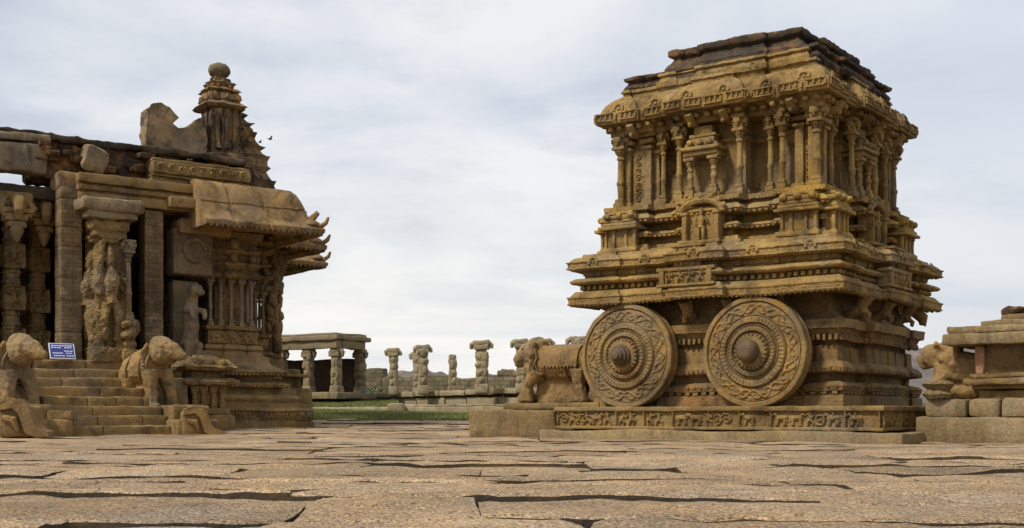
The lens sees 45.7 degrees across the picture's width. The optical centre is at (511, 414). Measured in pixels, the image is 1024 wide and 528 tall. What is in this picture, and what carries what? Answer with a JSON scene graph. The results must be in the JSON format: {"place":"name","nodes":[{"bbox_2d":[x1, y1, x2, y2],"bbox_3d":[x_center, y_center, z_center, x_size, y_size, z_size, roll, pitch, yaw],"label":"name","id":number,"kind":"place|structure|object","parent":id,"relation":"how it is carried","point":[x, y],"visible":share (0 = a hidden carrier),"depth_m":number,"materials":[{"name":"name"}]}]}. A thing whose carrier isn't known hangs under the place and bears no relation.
{"place":"outdoors","nodes":[
{"label":"outdoors","id":0,"kind":"place"},
{"bbox_2d":[312,399,468,420],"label":"turf","id":1,"kind":"structure","parent":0,"point":[381,411],"depth_m":35.74,"materials":[{"name":"plant"}]},
{"bbox_2d":[281,332,376,399],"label":"ruined pavilion","id":2,"kind":"structure","parent":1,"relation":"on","point":[336,376],"depth_m":40.82,"materials":[{"name":"stone"}]},
{"bbox_2d":[398,370,446,375],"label":"hill","id":3,"kind":"structure","parent":0,"point":[404,373],"depth_m":500.49,"materials":[{"name":"grey stone"}]},
{"bbox_2d":[348,388,591,404],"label":"terrace","id":4,"kind":"structure","parent":0,"point":[497,395],"depth_m":39.56,"materials":[{"name":"grey stone"}]},
{"bbox_2d":[367,381,389,392],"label":"shrub","id":5,"kind":"object","parent":4,"relation":"on","point":[378,388],"visible":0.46,"depth_m":54.87,"materials":[{"name":"green plant"}]},
{"bbox_2d":[384,348,401,395],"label":"stone pillar","id":6,"kind":"structure","parent":4,"relation":"on","point":[393,354],"depth_m":40.87,"materials":[{"name":"beige stone"}]},
{"bbox_2d":[408,352,418,391],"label":"stone pillar","id":7,"kind":"structure","parent":4,"relation":"on","point":[413,357],"depth_m":43.38,"materials":[{"name":"beige stone"}]},
{"bbox_2d":[413,344,432,394],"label":"stone pillar","id":8,"kind":"structure","parent":4,"relation":"on","point":[423,351],"depth_m":39.85,"materials":[{"name":"beige stone"}]},
{"bbox_2d":[447,354,456,390],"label":"stone pillar","id":9,"kind":"structure","parent":4,"relation":"on","point":[452,374],"depth_m":40.88,"materials":[{"name":"beige stone"}]},
{"bbox_2d":[469,339,493,393],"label":"stone pillar","id":10,"kind":"structure","parent":4,"relation":"on","point":[481,348],"depth_m":37.82,"materials":[{"name":"beige stone"}]},
{"bbox_2d":[510,338,527,393],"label":"stone pillar","id":11,"kind":"structure","parent":4,"relation":"on","point":[516,344],"depth_m":37.36,"materials":[{"name":"beige stone"}]},
{"bbox_2d":[0,418,1023,527],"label":"paving","id":12,"kind":"structure","parent":0,"point":[343,473],"depth_m":6.82,"materials":[{"name":"stone"}]},
{"bbox_2d":[0,398,53,437],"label":"carved block","id":13,"kind":"structure","parent":12,"relation":"on","point":[21,418],"depth_m":19.69,"materials":[{"name":"stone"}]},
{"bbox_2d":[0,333,47,403],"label":"elephant statue","id":14,"kind":"object","parent":13,"relation":"on","point":[20,353],"visible":0.78,"depth_m":20.67,"materials":[{"name":"stone"}]},
{"bbox_2d":[47,419,72,436],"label":"loose block","id":15,"kind":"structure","parent":12,"relation":"on","point":[61,427],"depth_m":20.51,"materials":[{"name":"stone"}]},
{"bbox_2d":[47,410,76,420],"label":"loose block","id":16,"kind":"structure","parent":15,"relation":"on","point":[64,415],"depth_m":20.81,"materials":[{"name":"stone"}]},
{"bbox_2d":[0,62,330,435],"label":"pillared hall","id":17,"kind":"structure","parent":12,"relation":"on","point":[200,236],"depth_m":24.37,"materials":[{"name":"stone"}]},
{"bbox_2d":[48,343,75,359],"bbox_3d":[-8.400,-1.181,22.700,0.464,0.315,0.034,0,-24,-36],"label":"notice board","id":18,"kind":"object","parent":17,"relation":"on","point":[61,351],"visible":1,"depth_m":22.69,"materials":[{"name":"blue metal"}]},
{"bbox_2d":[118,336,186,405],"bbox_3d":[-6.807,-0.777,22.994,1.606,1.413,0.798,0,0,30],"label":"elephant statue","id":19,"kind":"object","parent":17,"relation":"on","point":[147,367],"visible":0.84,"depth_m":22.72,"materials":[{"name":"stone"}]},
{"bbox_2d":[180,405,221,434],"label":"carved block","id":20,"kind":"structure","parent":12,"relation":"on","point":[195,419],"depth_m":21.86,"materials":[{"name":"stone"}]},
{"bbox_2d":[171,355,239,429],"bbox_3d":[-6.082,-0.426,23.895,1.202,1.493,1.161,0,0,-36],"label":"side shrine","id":21,"kind":"object","parent":12,"relation":"on","point":[205,382],"visible":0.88,"depth_m":23.63,"materials":[{"name":"stone"}]},
{"bbox_2d":[469,409,526,437],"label":"stone block","id":22,"kind":"structure","parent":12,"relation":"on","point":[493,423],"depth_m":20.41,"materials":[{"name":"brown stone"}]},
{"bbox_2d":[519,410,556,437],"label":"stone block","id":23,"kind":"structure","parent":12,"relation":"on","point":[532,423],"depth_m":20.17,"materials":[{"name":"brown stone"}]},
{"bbox_2d":[539,27,943,443],"bbox_3d":[4.280,-2.666,19.922,5.925,6.336,5.045,0,0,36],"label":"stone chariot","id":24,"kind":"object","parent":12,"relation":"on","point":[754,268],"visible":0.95,"depth_m":18.49,"materials":[{"name":"brown stone"}]},
{"bbox_2d":[503,402,599,409],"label":"pedestal slab","id":25,"kind":"structure","parent":24,"relation":"on","point":[534,406],"depth_m":20.41,"materials":[{"name":"stone"}]},
{"bbox_2d":[516,391,536,402],"bbox_3d":[0.279,-0.325,21.160,0.516,0.468,0.341,0,0,36],"label":"stone stub","id":26,"kind":"object","parent":25,"relation":"on","point":[520,395],"visible":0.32,"depth_m":21.07,"materials":[{"name":"brown stone"}]},
{"bbox_2d":[513,337,596,402],"bbox_3d":[0.832,-0.755,20.681,1.940,1.171,0.836,0,0,36],"label":"elephant statue","id":27,"kind":"object","parent":25,"relation":"on","point":[554,373],"visible":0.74,"depth_m":20.56,"materials":[{"name":"stone"}]},
{"bbox_2d":[916,306,1023,442],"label":"stone altar","id":28,"kind":"object","parent":12,"relation":"on","point":[995,415],"visible":0.98,"depth_m":16.62,"materials":[{"name":"stone"}]},
{"bbox_2d":[916,341,1002,398],"bbox_3d":[6.403,-0.623,17.364,1.234,0.857,0.683,0,0,36],"label":"lion statue","id":29,"kind":"object","parent":28,"relation":"on","point":[956,365],"visible":0.48,"depth_m":17.21,"materials":[{"name":"stone"}]},
{"bbox_2d":[0,0,1023,377],"label":"sky","id":30,"kind":"structure","parent":0,"point":[454,154],"materials":[{"name":"white"}]},
{"bbox_2d":[546,338,555,344],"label":"stone pillar","id":31,"kind":"structure","parent":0,"point":[550,341],"depth_m":37.93,"materials":[{"name":"beige stone"}]},
{"bbox_2d":[565,336,584,343],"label":"stone pillar","id":32,"kind":"structure","parent":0,"point":[574,339],"depth_m":36.83,"materials":[{"name":"beige stone"}]},
{"bbox_2d":[922,380,953,398],"bbox_3d":[5.940,-0.347,16.944,0.430,0.272,0.439,0,0,0],"label":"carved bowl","id":33,"kind":"object","parent":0,"point":[938,389],"visible":0.98,"depth_m":16.80,"materials":[{"name":"beige stone"}]},
{"bbox_2d":[905,348,974,402],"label":"hill","id":34,"kind":"structure","parent":0,"point":[927,374],"depth_m":474.40,"materials":[{"name":"grey"}]},
{"bbox_3d":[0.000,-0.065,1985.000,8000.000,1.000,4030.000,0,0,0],"label":"ground","id":35,"kind":"structure","parent":0,"visible":0},
{"bbox_2d":[312,403,553,411],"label":"kerb","id":36,"kind":"structure","parent":35,"relation":"on","point":[440,407],"depth_m":36.05,"materials":[{"name":"grey stone"}]},
{"bbox_2d":[366,368,536,392],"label":"compound wall","id":37,"kind":"structure","parent":35,"relation":"on","point":[436,382],"depth_m":56.12,"materials":[{"name":"grey stone"}]},
{"bbox_2d":[497,369,515,376],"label":"loose stones","id":38,"kind":"object","parent":37,"relation":"on","point":[507,372],"visible":0.91,"depth_m":54.36,"materials":[{"name":"brown stone"}]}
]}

